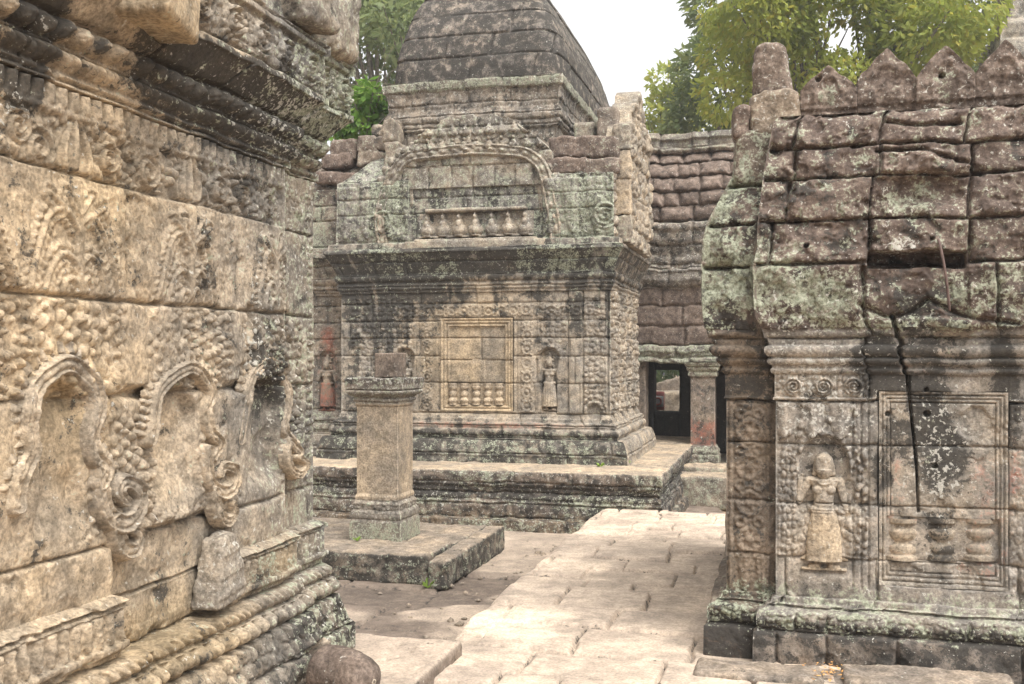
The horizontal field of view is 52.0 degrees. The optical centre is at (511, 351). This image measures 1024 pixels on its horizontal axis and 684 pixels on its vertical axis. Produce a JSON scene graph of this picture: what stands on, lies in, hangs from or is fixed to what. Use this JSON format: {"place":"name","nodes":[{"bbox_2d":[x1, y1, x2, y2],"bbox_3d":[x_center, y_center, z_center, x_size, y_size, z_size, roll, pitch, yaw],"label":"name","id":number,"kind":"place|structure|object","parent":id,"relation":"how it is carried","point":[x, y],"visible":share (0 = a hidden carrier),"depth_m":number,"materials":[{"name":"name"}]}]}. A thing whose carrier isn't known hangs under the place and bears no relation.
{"place":"outdoors","nodes":[
{"label":"outdoors","id":0,"kind":"place"},
{"bbox_2d":[334,506,724,640],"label":"courtyard paving","id":1,"kind":"structure","parent":0,"point":[368,605],"depth_m":8.52,"materials":[{"name":"beige stone"}]},
{"bbox_2d":[306,633,461,683],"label":"paving slab","id":2,"kind":"structure","parent":1,"relation":"on","point":[400,660],"depth_m":5.62,"materials":[{"name":"beige stone"}]},
{"bbox_2d":[306,644,380,683],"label":"boulder","id":3,"kind":"object","parent":2,"relation":"on","point":[333,664],"visible":1,"depth_m":4.80,"materials":[{"name":"stone"}]},
{"bbox_2d":[313,517,504,589],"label":"platform","id":4,"kind":"structure","parent":1,"relation":"on","point":[444,556],"depth_m":9.12,"materials":[{"name":"stone"}]},
{"bbox_2d":[344,353,423,541],"bbox_3d":[-1.188,0.870,9.829,0.578,1.727,0.579,0,0,15],"label":"stone pedestal","id":5,"kind":"object","parent":4,"relation":"on","point":[385,507],"visible":1,"depth_m":9.63,"materials":[{"name":"stone"}]},
{"bbox_2d":[422,578,434,587],"bbox_3d":[-0.704,1.933,8.781,0.132,0.075,0.121,0,0,-18],"label":"weed","id":6,"kind":"object","parent":1,"relation":"on","point":[424,584],"visible":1,"depth_m":8.75,"materials":[{"name":"green plant"}]},
{"bbox_2d":[360,539,556,639],"bbox_3d":[-0.577,1.945,8.595,2.796,0.049,4.841,0,0,0],"label":"rubble","id":7,"kind":"object","parent":1,"relation":"on","point":[461,623],"visible":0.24,"depth_m":8.51,"materials":[{"name":"stone"}]},
{"bbox_2d":[434,508,840,683],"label":"causeway","id":8,"kind":"structure","parent":1,"relation":"on","point":[561,603],"depth_m":6.83,"materials":[{"name":"beige stone"}]},
{"bbox_2d":[455,517,722,667],"bbox_3d":[0.543,1.851,6.752,1.531,0.250,8.950,0,0,15],"label":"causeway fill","id":9,"kind":"object","parent":8,"relation":"in","point":[533,657],"visible":0.01,"depth_m":6.27,"materials":[{"name":"grey stone"}]},
{"bbox_2d":[803,661,842,681],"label":"fallen leaves","id":10,"kind":"object","parent":8,"relation":"on","point":[827,671],"visible":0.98,"depth_m":5.48,"materials":[{"name":"beige plant"}]},
{"bbox_2d":[319,0,993,375],"label":"sky","id":11,"kind":"structure","parent":0,"point":[621,39],"materials":[{"name":"white"}]},
{"label":"ground","id":12,"kind":"structure","parent":0,"visible":0},
{"bbox_2d":[0,0,361,683],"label":"carved shrine","id":13,"kind":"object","parent":12,"relation":"on","point":[160,164],"visible":1,"depth_m":4.20,"materials":[{"name":"stone"}]},
{"bbox_2d":[327,0,424,140],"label":"broadleaf tree","id":14,"kind":"object","parent":12,"relation":"on","point":[378,18],"visible":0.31,"depth_m":25.04,"materials":[{"name":"green plant"}]},
{"bbox_2d":[313,435,692,533],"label":"stone terrace","id":15,"kind":"structure","parent":12,"relation":"on","point":[548,498],"depth_m":11.69,"materials":[{"name":"stone"}]},
{"bbox_2d":[313,0,655,465],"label":"central sanctuary","id":16,"kind":"structure","parent":15,"relation":"on","point":[483,222],"depth_m":12.81,"materials":[{"name":"stone"}]},
{"bbox_2d":[326,40,403,143],"bbox_3d":[-2.175,-3.644,14.992,2.209,1.564,1.685,0,0,0],"label":"leafy shrub","id":17,"kind":"object","parent":16,"relation":"on","point":[370,110],"visible":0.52,"depth_m":14.80,"materials":[{"name":"green plant"}]},
{"bbox_2d":[441,318,512,411],"bbox_3d":[-0.422,0.151,12.742,0.909,1.125,0.168,0,0,15],"label":"blind window","id":18,"kind":"structure","parent":16,"relation":"in","point":[458,350],"depth_m":12.74,"materials":[{"name":"stone"}]},
{"bbox_2d":[683,462,725,471],"bbox_3d":[2.745,1.668,14.126,1.127,0.340,0.533,0,0,14],"label":"stone step","id":19,"kind":"object","parent":15,"relation":"on","point":[707,467],"visible":0.14,"depth_m":13.97,"materials":[{"name":"stone"}]},
{"bbox_2d":[656,391,664,410],"bbox_3d":[2.581,1.359,18.613,0.250,1.323,0.100,0,0,15],"label":"red board","id":20,"kind":"object","parent":12,"relation":"on","point":[660,400],"visible":0.42,"depth_m":18.57,"materials":[{"name":"paint"}]},
{"bbox_2d":[656,370,678,382],"bbox_3d":[4.268,0.653,29.168,3.702,3.507,2.941,0,0,-34],"label":"thicket","id":21,"kind":"object","parent":12,"relation":"on","point":[666,376],"visible":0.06,"depth_m":28.36,"materials":[{"name":"green plant"}]},
{"bbox_2d":[657,390,678,410],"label":"fallen block","id":22,"kind":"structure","parent":12,"relation":"on","point":[671,400],"depth_m":20.05,"materials":[{"name":"stone"}]},
{"bbox_2d":[657,376,679,390],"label":"fallen block","id":23,"kind":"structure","parent":12,"relation":"on","point":[671,384],"depth_m":21.94,"materials":[{"name":"stone"}]},
{"bbox_2d":[643,59,723,375],"bbox_3d":[5.494,-3.784,33.896,2.655,11.534,3.781,0,0,-7],"label":"slender tree","id":24,"kind":"object","parent":12,"relation":"on","point":[663,90],"visible":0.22,"depth_m":34.13,"materials":[{"name":"green plant"}]},
{"bbox_2d":[637,130,734,462],"bbox_3d":[3.386,-0.637,16.292,10.040,5.302,3.406,0,0,15],"label":"covered gallery","id":25,"kind":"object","parent":12,"relation":"on","point":[691,173],"visible":0.16,"depth_m":15.02,"materials":[{"name":"stone"}]},
{"bbox_2d":[680,471,725,510],"bbox_3d":[2.512,1.790,13.599,1.180,0.457,0.585,0,0,15],"label":"stone step","id":26,"kind":"object","parent":12,"relation":"on","point":[704,489],"visible":0.37,"depth_m":13.35,"materials":[{"name":"stone"}]},
{"bbox_2d":[653,0,996,134],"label":"dense tree","id":27,"kind":"object","parent":12,"relation":"on","point":[676,113],"visible":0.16,"depth_m":26.29,"materials":[{"name":"green plant"}]},
{"bbox_2d":[684,0,1014,129],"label":"broadleaf tree","id":28,"kind":"object","parent":12,"relation":"on","point":[907,42],"visible":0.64,"depth_m":20.64,"materials":[{"name":"green plant"}]},
{"bbox_2d":[979,0,1023,66],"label":"tower","id":29,"kind":"structure","parent":12,"relation":"on","point":[1013,33],"depth_m":20.73,"materials":[{"name":"stone"}]},
{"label":"causeway fill","id":30,"kind":"structure","parent":0,"visible":0},
{"bbox_2d":[693,657,823,683],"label":"foot stone","id":31,"kind":"object","parent":30,"relation":"on","point":[756,672],"visible":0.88,"depth_m":5.47,"materials":[{"name":"stone"}]},
{"bbox_2d":[822,669,842,683],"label":"foot stone","id":32,"kind":"object","parent":30,"relation":"on","point":[837,677],"visible":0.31,"depth_m":5.48,"materials":[{"name":"stone"}]},
{"bbox_2d":[701,39,1023,683],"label":"ruined shrine","id":33,"kind":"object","parent":30,"relation":"on","point":[874,398],"visible":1,"depth_m":5.72,"materials":[{"name":"stone"}]},
{"bbox_2d":[879,391,1007,591],"bbox_3d":[2.340,0.743,5.736,0.648,1.056,0.276,0,0,15],"label":"blind window","id":34,"kind":"structure","parent":33,"relation":"in","point":[956,437],"depth_m":5.66,"materials":[{"name":"stone"}]},
{"bbox_2d":[937,238,950,310],"bbox_3d":[2.268,-0.417,5.545,0.053,0.406,0.096,0,0,-25],"label":"iron bar","id":35,"kind":"object","parent":33,"relation":"hanging from","point":[945,273],"visible":1,"depth_m":5.51,"materials":[{"name":"metal"}]},
{"bbox_2d":[840,664,1014,683],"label":"foot stone","id":36,"kind":"object","parent":30,"relation":"on","point":[875,674],"visible":1,"depth_m":5.35,"materials":[{"name":"stone"}]}
]}

